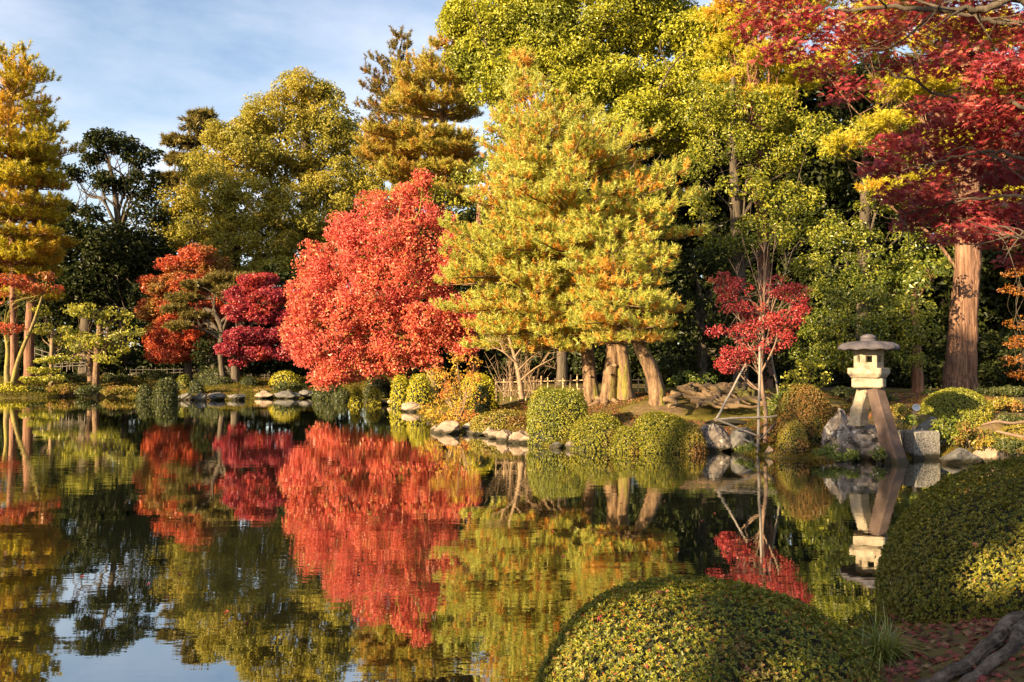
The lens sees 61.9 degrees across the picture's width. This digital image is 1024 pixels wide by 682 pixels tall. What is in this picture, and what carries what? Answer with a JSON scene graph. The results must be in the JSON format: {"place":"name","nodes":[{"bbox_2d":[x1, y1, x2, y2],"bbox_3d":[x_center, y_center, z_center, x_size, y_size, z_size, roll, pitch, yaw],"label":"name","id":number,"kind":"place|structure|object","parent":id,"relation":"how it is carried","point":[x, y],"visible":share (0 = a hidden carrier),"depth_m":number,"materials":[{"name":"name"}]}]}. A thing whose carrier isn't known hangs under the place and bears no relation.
{"place":"outdoors","nodes":[
{"label":"outdoors","id":0,"kind":"place"},
{"bbox_2d":[0,395,1022,681],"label":"pond water","id":1,"kind":"structure","parent":0,"point":[482,571],"depth_m":10.33,"materials":[{"name":"liquid"}]},
{"bbox_2d":[0,348,1023,681],"bbox_3d":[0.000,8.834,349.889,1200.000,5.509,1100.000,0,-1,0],"label":"ground","id":2,"kind":"structure","parent":0,"point":[962,652],"depth_m":6.38,"materials":[{"name":"soil"}]},
{"bbox_2d":[0,270,64,388],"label":"maple tree","id":3,"kind":"object","parent":2,"relation":"on","point":[32,289],"visible":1,"depth_m":51.68,"materials":[{"name":"red plant"}]},
{"bbox_2d":[0,226,71,351],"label":"evergreen tree","id":4,"kind":"object","parent":2,"relation":"on","point":[21,314],"visible":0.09,"depth_m":82.20,"materials":[{"name":"green plant"}]},
{"bbox_2d":[0,340,75,376],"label":"evergreen shrub","id":5,"kind":"object","parent":2,"relation":"on","point":[40,346],"visible":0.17,"depth_m":63.21,"materials":[{"name":"green plant"}]},
{"bbox_2d":[0,102,83,381],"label":"conifer tree","id":6,"kind":"object","parent":2,"relation":"on","point":[29,356],"visible":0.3,"depth_m":54.34,"materials":[{"name":"plant"}]},
{"bbox_2d":[18,355,67,390],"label":"layered shrub","id":7,"kind":"object","parent":2,"relation":"on","point":[51,360],"visible":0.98,"depth_m":51.56,"materials":[{"name":"green plant"}]},
{"bbox_2d":[0,38,89,383],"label":"conifer tree","id":8,"kind":"object","parent":2,"relation":"on","point":[11,135],"visible":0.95,"depth_m":52.64,"materials":[{"name":"plant"}]},
{"bbox_2d":[29,305,74,387],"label":"lime tree","id":9,"kind":"object","parent":2,"relation":"on","point":[41,331],"visible":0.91,"depth_m":53.87,"materials":[{"name":"green plant"}]},
{"bbox_2d":[20,250,143,371],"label":"evergreen tree","id":10,"kind":"object","parent":2,"relation":"on","point":[74,323],"visible":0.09,"depth_m":80.86,"materials":[{"name":"green plant"}]},
{"bbox_2d":[42,337,137,375],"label":"evergreen shrub","id":11,"kind":"object","parent":2,"relation":"on","point":[115,370],"visible":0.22,"depth_m":63.27,"materials":[{"name":"green plant"}]},
{"bbox_2d":[21,215,176,375],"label":"broadleaf tree","id":12,"kind":"object","parent":2,"relation":"on","point":[105,263],"visible":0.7,"depth_m":61.04,"materials":[{"name":"green plant"}]},
{"bbox_2d":[54,302,146,395],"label":"lime tree","id":13,"kind":"object","parent":2,"relation":"on","point":[87,338],"visible":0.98,"depth_m":52.42,"materials":[{"name":"green plant"}]},
{"bbox_2d":[54,126,171,372],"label":"broadleaf tree","id":14,"kind":"object","parent":2,"relation":"on","point":[122,185],"visible":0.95,"depth_m":63.81,"materials":[{"name":"green plant"}]},
{"bbox_2d":[151,373,180,401],"bbox_3d":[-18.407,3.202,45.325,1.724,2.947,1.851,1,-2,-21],"label":"clipped shrub","id":15,"kind":"object","parent":2,"relation":"on","point":[165,389],"visible":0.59,"depth_m":44.99,"materials":[{"name":"green plant"}]},
{"bbox_2d":[130,341,208,375],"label":"evergreen shrub","id":16,"kind":"object","parent":2,"relation":"on","point":[143,364],"visible":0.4,"depth_m":64.51,"materials":[{"name":"green plant"}]},
{"bbox_2d":[133,243,235,380],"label":"maple tree","id":17,"kind":"object","parent":2,"relation":"on","point":[161,342],"visible":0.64,"depth_m":55.32,"materials":[{"name":"red plant"}]},
{"bbox_2d":[155,106,224,372],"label":"conifer tree","id":18,"kind":"object","parent":2,"relation":"on","point":[196,119],"visible":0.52,"depth_m":77.41,"materials":[{"name":"green plant"}]},
{"bbox_2d":[157,269,255,377],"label":"japanese pine","id":19,"kind":"object","parent":2,"relation":"on","point":[179,301],"visible":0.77,"depth_m":53.17,"materials":[{"name":"green plant"}]},
{"bbox_2d":[189,322,233,370],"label":"broadleaf shrub","id":20,"kind":"object","parent":2,"relation":"on","point":[204,343],"visible":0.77,"depth_m":53.74,"materials":[{"name":"green plant"}]},
{"bbox_2d":[146,117,303,375],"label":"broadleaf tree","id":21,"kind":"object","parent":2,"relation":"on","point":[224,222],"visible":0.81,"depth_m":64.04,"materials":[{"name":"green plant"}]},
{"bbox_2d":[213,272,300,382],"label":"maple tree","id":22,"kind":"object","parent":2,"relation":"on","point":[264,349],"visible":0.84,"depth_m":52.16,"materials":[{"name":"red plant"}]},
{"bbox_2d":[216,337,298,375],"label":"evergreen shrub","id":23,"kind":"object","parent":2,"relation":"on","point":[258,368],"visible":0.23,"depth_m":64.89,"materials":[{"name":"green plant"}]},
{"bbox_2d":[228,263,314,366],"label":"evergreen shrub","id":24,"kind":"object","parent":2,"relation":"on","point":[284,276],"visible":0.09,"depth_m":60.92,"materials":[{"name":"green plant"}]},
{"bbox_2d":[228,66,389,372],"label":"broadleaf tree","id":25,"kind":"object","parent":2,"relation":"on","point":[310,172],"visible":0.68,"depth_m":66.85,"materials":[{"name":"green plant"}]},
{"bbox_2d":[269,344,348,375],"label":"evergreen shrub","id":26,"kind":"object","parent":2,"relation":"on","point":[277,365],"visible":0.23,"depth_m":59.51,"materials":[{"name":"green plant"}]},
{"bbox_2d":[362,375,392,401],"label":"clipped shrub","id":27,"kind":"object","parent":2,"relation":"on","point":[384,387],"visible":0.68,"depth_m":43.93,"materials":[{"name":"green plant"}]},
{"bbox_2d":[277,168,480,399],"bbox_3d":[-6.167,-2.708,40.476,9.878,11.255,4.423,0,-1,0],"label":"maple tree","id":28,"kind":"object","parent":2,"relation":"on","point":[393,305],"visible":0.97,"depth_m":39.78,"materials":[{"name":"red plant"}]},
{"bbox_2d":[353,24,424,375],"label":"conifer tree","id":29,"kind":"object","parent":2,"relation":"on","point":[378,81],"visible":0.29,"depth_m":61.67,"materials":[{"name":"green plant"}]},
{"bbox_2d":[387,372,410,407],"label":"clipped shrub","id":30,"kind":"object","parent":2,"relation":"on","point":[400,385],"visible":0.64,"depth_m":38.79,"materials":[{"name":"yellow plant"}]},
{"bbox_2d":[349,17,486,221],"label":"layered pine","id":31,"kind":"object","parent":2,"relation":"on","point":[440,146],"visible":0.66,"depth_m":53.57,"materials":[{"name":"yellow plant"}]},
{"bbox_2d":[405,369,432,405],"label":"clipped shrub","id":32,"kind":"object","parent":2,"relation":"on","point":[418,389],"visible":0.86,"depth_m":36.82,"materials":[{"name":"yellow plant"}]},
{"bbox_2d":[364,192,484,383],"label":"evergreen tree","id":33,"kind":"object","parent":2,"relation":"on","point":[460,288],"visible":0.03,"depth_m":46.70,"materials":[{"name":"green plant"}]},
{"bbox_2d":[412,161,470,391],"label":"bare branched tree","id":34,"kind":"object","parent":2,"relation":"on","point":[447,190],"visible":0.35,"depth_m":41.46,"materials":[{"name":"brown plant"}]},
{"bbox_2d":[405,338,495,387],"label":"evergreen shrub","id":35,"kind":"object","parent":2,"relation":"on","point":[446,364],"visible":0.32,"depth_m":43.02,"materials":[{"name":"green plant"}]},
{"bbox_2d":[418,351,485,424],"bbox_3d":[-1.828,1.496,26.989,1.930,2.371,1.574,0,-1,19],"label":"golden bush","id":36,"kind":"object","parent":2,"relation":"on","point":[459,415],"visible":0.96,"depth_m":26.79,"materials":[{"name":"yellow plant"}]},
{"bbox_2d":[452,371,500,414],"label":"clipped shrub","id":37,"kind":"object","parent":2,"relation":"on","point":[487,381],"visible":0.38,"depth_m":28.96,"materials":[{"name":"yellow plant"}]},
{"bbox_2d":[470,384,493,414],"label":"clipped shrub","id":38,"kind":"object","parent":2,"relation":"on","point":[484,391],"visible":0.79,"depth_m":27.85,"materials":[{"name":"green plant"}]},
{"bbox_2d":[447,114,529,372],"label":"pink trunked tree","id":39,"kind":"object","parent":2,"relation":"on","point":[477,212],"visible":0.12,"depth_m":41.73,"materials":[{"name":"green plant"}]},
{"bbox_2d":[469,407,527,433],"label":"clipped shrub","id":40,"kind":"object","parent":2,"relation":"on","point":[497,420],"visible":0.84,"depth_m":24.36,"materials":[{"name":"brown plant"}]},
{"bbox_2d":[442,189,581,381],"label":"evergreen tree","id":41,"kind":"object","parent":2,"relation":"on","point":[470,215],"visible":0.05,"depth_m":45.92,"materials":[{"name":"green plant"}]},
{"bbox_2d":[0,391,1023,681],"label":"fallen leaves","id":42,"kind":"object","parent":2,"relation":"on","point":[976,629],"depth_m":5.48,"materials":[{"name":"plant"}]},
{"bbox_2d":[429,201,602,403],"bbox_3d":[0.039,-1.229,27.176,5.807,6.663,5.578,1,-2,-39],"label":"golden pine","id":43,"kind":"object","parent":2,"relation":"on","point":[543,321],"visible":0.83,"depth_m":26.25,"materials":[{"name":"yellow plant"}]},
{"bbox_2d":[484,340,549,396],"bbox_3d":[0.193,0.791,26.990,2.196,2.001,0.960,0,-1,0],"label":"dry shrub","id":44,"kind":"object","parent":2,"relation":"on","point":[510,367],"visible":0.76,"depth_m":26.96,"materials":[{"name":"brown plant"}]},
{"bbox_2d":[481,329,561,398],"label":"bare sapling","id":45,"kind":"object","parent":2,"relation":"on","point":[519,380],"visible":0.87,"depth_m":26.13,"materials":[{"name":"beige plant"}]},
{"bbox_2d":[482,347,568,383],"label":"evergreen shrub","id":46,"kind":"object","parent":2,"relation":"on","point":[501,357],"visible":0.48,"depth_m":41.06,"materials":[{"name":"green plant"}]},
{"bbox_2d":[524,385,589,444],"bbox_3d":[1.185,1.954,22.066,1.803,1.712,1.896,0,-1,0],"label":"clipped shrub","id":47,"kind":"object","parent":2,"relation":"on","point":[553,415],"visible":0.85,"depth_m":21.48,"materials":[{"name":"green plant"}]},
{"bbox_2d":[517,120,652,381],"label":"evergreen tree","id":48,"kind":"object","parent":2,"relation":"on","point":[599,376],"depth_m":44.94,"materials":[{"name":"green plant"}]},
{"bbox_2d":[460,46,715,406],"bbox_3d":[2.311,-3.508,26.663,7.955,11.393,7.810,0,-1,0],"label":"golden pine","id":49,"kind":"object","parent":2,"relation":"on","point":[543,172],"visible":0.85,"depth_m":25.20,"materials":[{"name":"yellow plant"}]},
{"bbox_2d":[567,411,624,451],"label":"clipped shrub","id":50,"kind":"object","parent":2,"relation":"on","point":[592,433],"visible":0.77,"depth_m":20.25,"materials":[{"name":"green plant"}]},
{"bbox_2d":[434,0,767,384],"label":"broadleaf tree","id":51,"kind":"object","parent":2,"relation":"on","point":[580,57],"visible":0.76,"depth_m":37.30,"materials":[{"name":"green plant"}]},
{"bbox_2d":[567,342,673,382],"bbox_3d":[5.015,0.862,40.525,5.168,2.535,4.908,0,-1,0],"label":"evergreen shrub","id":52,"kind":"object","parent":2,"relation":"on","point":[599,355],"visible":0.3,"depth_m":39.48,"materials":[{"name":"green plant"}]},
{"bbox_2d":[606,425,640,452],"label":"clipped shrub","id":53,"kind":"object","parent":2,"relation":"on","point":[625,441],"visible":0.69,"depth_m":19.86,"materials":[{"name":"green plant"}]},
{"bbox_2d":[556,214,693,405],"bbox_3d":[3.213,-0.711,24.134,3.944,5.760,4.368,0,-1,0],"label":"golden pine","id":54,"kind":"object","parent":2,"relation":"on","point":[626,300],"visible":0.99,"depth_m":23.51,"materials":[{"name":"yellow plant"}]},
{"bbox_2d":[633,408,697,453],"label":"clipped shrub","id":55,"kind":"object","parent":2,"relation":"on","point":[659,432],"visible":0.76,"depth_m":19.69,"materials":[{"name":"green plant"}]},
{"bbox_2d":[607,123,728,382],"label":"evergreen tree","id":56,"kind":"object","parent":2,"relation":"on","point":[681,218],"visible":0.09,"depth_m":43.01,"materials":[{"name":"green plant"}]},
{"bbox_2d":[633,349,725,386],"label":"evergreen shrub","id":57,"kind":"object","parent":2,"relation":"on","point":[663,362],"visible":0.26,"depth_m":34.59,"materials":[{"name":"green plant"}]},
{"bbox_2d":[667,370,717,392],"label":"broadleaf shrub","id":58,"kind":"object","parent":2,"relation":"on","point":[678,377],"visible":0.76,"depth_m":24.85,"materials":[{"name":"green plant"}]},
{"bbox_2d":[679,421,708,453],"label":"clipped shrub","id":59,"kind":"object","parent":2,"relation":"on","point":[695,435],"visible":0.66,"depth_m":19.64,"materials":[{"name":"green plant"}]},
{"bbox_2d":[532,569,882,681],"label":"clipped dome","id":60,"kind":"structure","parent":2,"relation":"on","point":[714,636],"depth_m":4.32,"materials":[{"name":"green plant"}]},
{"bbox_2d":[700,423,731,451],"bbox_3d":[4.811,2.359,20.209,0.893,0.842,0.641,-1,-2,30],"label":"rock","id":61,"kind":"object","parent":2,"relation":"on","point":[717,438],"visible":0.64,"depth_m":19.98,"materials":[{"name":"stone"}]},
{"bbox_2d":[618,395,851,421],"bbox_3d":[6.261,1.892,24.161,6.600,0.693,3.000,0,-1,0],"label":"moss mound","id":62,"kind":"object","parent":2,"relation":"on","point":[685,408],"visible":0.28,"depth_m":23.35,"materials":[{"name":"plant"}]},
{"bbox_2d":[662,382,775,408],"bbox_3d":[5.724,1.482,23.556,3.252,0.707,2.210,0,-1,0],"label":"root tangle","id":63,"kind":"object","parent":62,"relation":"on","point":[710,394],"visible":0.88,"depth_m":23.46,"materials":[{"name":"brown plant"}]},
{"bbox_2d":[661,243,811,391],"bbox_3d":[7.716,-0.714,29.476,5.563,5.256,2.867,0,-1,0],"label":"broadleaf tree","id":64,"kind":"object","parent":2,"relation":"on","point":[700,349],"visible":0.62,"depth_m":29.27,"materials":[{"name":"green plant"}]},
{"bbox_2d":[663,79,814,382],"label":"evergreen tree","id":65,"kind":"object","parent":2,"relation":"on","point":[724,216],"visible":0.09,"depth_m":42.85,"materials":[{"name":"green plant"}]},
{"bbox_2d":[708,355,797,387],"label":"evergreen shrub","id":66,"kind":"object","parent":2,"relation":"on","point":[753,374],"visible":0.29,"depth_m":34.43,"materials":[{"name":"green plant"}]},
{"bbox_2d":[704,224,814,443],"bbox_3d":[5.778,-0.105,19.920,2.613,5.278,1.050,0,-1,0],"label":"young maple","id":67,"kind":"object","parent":2,"relation":"on","point":[777,322],"visible":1,"depth_m":19.85,"materials":[{"name":"red plant"}]},
{"bbox_2d":[714,340,779,452],"bbox_3d":[5.695,1.280,19.677,2.255,2.670,0.751,1,-2,-33],"label":"support pole","id":68,"kind":"object","parent":67,"relation":"attached to","point":[758,434],"visible":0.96,"depth_m":19.50,"materials":[{"name":"brown wood"}]},
{"bbox_2d":[672,77,852,388],"bbox_3d":[9.696,-4.133,33.231,7.066,12.285,3.908,0,-1,0],"label":"broadleaf tree","id":69,"kind":"object","parent":2,"relation":"on","point":[732,127],"visible":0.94,"depth_m":32.73,"materials":[{"name":"green plant"}]},
{"bbox_2d":[688,0,845,387],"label":"yellow pine","id":70,"kind":"object","parent":2,"relation":"on","point":[720,44],"visible":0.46,"depth_m":33.95,"materials":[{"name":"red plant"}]},
{"bbox_2d":[775,419,813,454],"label":"clipped shrub","id":71,"kind":"object","parent":2,"relation":"on","point":[791,436],"visible":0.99,"depth_m":18.77,"materials":[{"name":"green plant"}]},
{"bbox_2d":[769,382,834,444],"bbox_3d":[6.820,1.819,19.945,1.614,1.723,1.454,0,-1,0],"label":"clipped shrub","id":72,"kind":"object","parent":2,"relation":"on","point":[806,406],"visible":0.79,"depth_m":19.58,"materials":[{"name":"orange plant"}]},
{"bbox_2d":[778,354,833,392],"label":"broadleaf shrub","id":73,"kind":"object","parent":2,"relation":"on","point":[804,371],"visible":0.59,"depth_m":21.34,"materials":[{"name":"green plant"}]},
{"bbox_2d":[739,44,894,381],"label":"evergreen tree","id":74,"kind":"object","parent":2,"relation":"on","point":[821,174],"visible":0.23,"depth_m":41.44,"materials":[{"name":"green plant"}]},
{"bbox_2d":[787,353,852,387],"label":"evergreen shrub","id":75,"kind":"object","parent":2,"relation":"on","point":[843,378],"visible":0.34,"depth_m":35.53,"materials":[{"name":"green plant"}]},
{"bbox_2d":[821,407,848,447],"bbox_3d":[7.368,2.273,19.309,0.774,1.538,0.560,-1,-2,22],"label":"rock","id":76,"kind":"object","parent":2,"relation":"on","point":[834,423],"visible":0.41,"depth_m":19.16,"materials":[{"name":"stone"}]},
{"bbox_2d":[833,420,856,459],"bbox_3d":[7.245,2.220,18.500,0.586,1.000,0.386,0,-1,0],"label":"rock","id":77,"kind":"object","parent":2,"relation":"on","point":[843,432],"visible":0.5,"depth_m":18.37,"materials":[{"name":"stone"}]},
{"bbox_2d":[830,423,880,458],"bbox_3d":[7.625,2.248,18.620,1.210,0.916,1.084,-1,-2,41],"label":"rock","id":78,"kind":"object","parent":2,"relation":"on","point":[863,440],"visible":0.38,"depth_m":18.31,"materials":[{"name":"stone"}]},
{"bbox_2d":[788,276,944,373],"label":"broadleaf tree","id":79,"kind":"object","parent":2,"relation":"on","point":[886,316],"visible":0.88,"depth_m":27.01,"materials":[{"name":"green plant"}]},
{"bbox_2d":[851,608,889,628],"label":"groundcover plant","id":80,"kind":"object","parent":2,"relation":"on","point":[870,614],"visible":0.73,"depth_m":6.27,"materials":[{"name":"green plant"}]},
{"bbox_2d":[789,114,954,388],"bbox_3d":[13.505,-3.194,31.594,6.558,10.351,3.508,0,-1,0],"label":"broadleaf tree","id":81,"kind":"object","parent":2,"relation":"on","point":[863,267],"visible":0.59,"depth_m":31.25,"materials":[{"name":"green plant"}]},
{"bbox_2d":[838,334,908,463],"bbox_3d":[7.636,1.229,18.227,1.271,2.762,1.250,0,-1,0],"label":"stone lantern","id":82,"kind":"object","parent":2,"relation":"on","point":[868,379],"visible":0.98,"depth_m":17.97,"materials":[{"name":"stone"}]},
{"bbox_2d":[723,0,1023,681],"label":"maple tree","id":83,"kind":"object","parent":2,"relation":"on","point":[1005,114],"visible":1,"depth_m":6.04,"materials":[{"name":"red plant"}]},
{"bbox_2d":[814,45,937,368],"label":"evergreen tree","id":84,"kind":"object","parent":2,"relation":"on","point":[863,105],"visible":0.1,"depth_m":42.58,"materials":[{"name":"green plant"}]},
{"bbox_2d":[836,350,933,386],"bbox_3d":[16.150,1.294,37.319,4.278,2.047,3.879,0,-1,0],"label":"evergreen shrub","id":85,"kind":"object","parent":2,"relation":"on","point":[894,373],"visible":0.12,"depth_m":36.47,"materials":[{"name":"green plant"}]},
{"bbox_2d":[847,598,936,668],"bbox_3d":[2.308,1.829,5.334,0.897,0.388,0.898,0,-1,0],"label":"sedge tuft","id":86,"kind":"object","parent":2,"relation":"on","point":[881,647],"visible":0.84,"depth_m":5.27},
{"bbox_2d":[791,0,1023,391],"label":"cedar tree","id":87,"kind":"object","parent":2,"relation":"on","point":[960,364],"visible":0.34,"depth_m":29.79,"materials":[{"name":"red plant"}]},
{"bbox_2d":[898,429,939,458],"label":"granite block","id":88,"kind":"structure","parent":2,"relation":"on","point":[922,444],"depth_m":18.48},
{"bbox_2d":[894,253,953,392],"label":"red barked tree","id":89,"kind":"object","parent":2,"relation":"on","point":[917,380],"visible":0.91,"depth_m":28.51,"materials":[{"name":"green plant"}]},
{"bbox_2d":[895,352,984,388],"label":"evergreen shrub","id":90,"kind":"object","parent":2,"relation":"on","point":[932,374],"visible":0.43,"depth_m":34.63,"materials":[{"name":"green plant"}]},
{"bbox_2d":[870,52,1023,359],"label":"evergreen tree","id":91,"kind":"object","parent":2,"relation":"on","point":[941,294],"visible":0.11,"depth_m":40.84,"materials":[{"name":"green plant"}]},
{"bbox_2d":[872,455,1023,624],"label":"clipped dome","id":92,"kind":"structure","parent":2,"relation":"on","point":[948,568],"depth_m":6.27,"materials":[{"name":"green plant"}]},
{"bbox_2d":[917,386,996,432],"bbox_3d":[10.947,1.725,21.097,2.014,1.246,1.792,0,-1,0],"label":"clipped shrub","id":93,"kind":"object","parent":2,"relation":"on","point":[968,405],"visible":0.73,"depth_m":20.62,"materials":[{"name":"green plant"}]},
{"bbox_2d":[939,448,981,463],"bbox_3d":[9.338,2.423,17.715,0.870,0.429,0.431,0,-1,0],"label":"rock","id":94,"kind":"object","parent":2,"relation":"on","point":[959,456],"visible":0.77,"depth_m":17.58,"materials":[{"name":"grey stone"}]},
{"bbox_2d":[927,414,997,447],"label":"broadleaf shrub","id":95,"kind":"object","parent":2,"relation":"on","point":[946,431],"visible":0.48,"depth_m":18.72,"materials":[{"name":"green plant"}]},
{"bbox_2d":[953,420,991,452],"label":"broadleaf shrub","id":96,"kind":"object","parent":2,"relation":"on","point":[962,439],"visible":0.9,"depth_m":18.35,"materials":[{"name":"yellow plant"}]},
{"bbox_2d":[926,328,1023,379],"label":"evergreen shrub","id":97,"kind":"object","parent":2,"relation":"on","point":[986,348],"visible":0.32,"depth_m":35.98,"materials":[{"name":"green plant"}]},
{"bbox_2d":[946,73,1023,380],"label":"evergreen tree","id":98,"kind":"object","parent":2,"relation":"on","point":[988,257],"visible":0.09,"depth_m":39.34,"materials":[{"name":"green plant"}]},
{"bbox_2d":[972,385,1023,396],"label":"bank plants","id":99,"kind":"object","parent":2,"relation":"on","point":[1008,391],"visible":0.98,"depth_m":25.46,"materials":[{"name":"green plant"}]},
{"bbox_2d":[977,347,1023,388],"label":"evergreen shrub","id":100,"kind":"object","parent":2,"relation":"on","point":[992,373],"visible":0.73,"depth_m":33.65,"materials":[{"name":"green plant"}]},
{"bbox_2d":[984,396,1023,412],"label":"bank plants","id":101,"kind":"object","parent":2,"relation":"on","point":[1004,403],"visible":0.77,"depth_m":22.31,"materials":[{"name":"yellow plant"}]},
{"bbox_2d":[992,436,1023,459],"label":"bank plants","id":102,"kind":"object","parent":2,"relation":"on","point":[1002,444],"visible":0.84,"depth_m":17.45,"materials":[{"name":"green plant"}]},
{"bbox_2d":[997,264,1023,380],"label":"orange maple","id":103,"kind":"object","parent":2,"relation":"on","point":[1021,360],"visible":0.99,"depth_m":28.97,"materials":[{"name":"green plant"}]},
{"bbox_2d":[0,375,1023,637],"bbox_3d":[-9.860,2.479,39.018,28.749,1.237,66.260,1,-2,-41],"label":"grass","id":104,"kind":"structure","parent":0,"point":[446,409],"depth_m":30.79,"materials":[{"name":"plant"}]},
{"bbox_2d":[0,0,1023,346],"label":"sky","id":105,"kind":"structure","parent":0,"point":[131,66],"materials":[{"name":"blue"}]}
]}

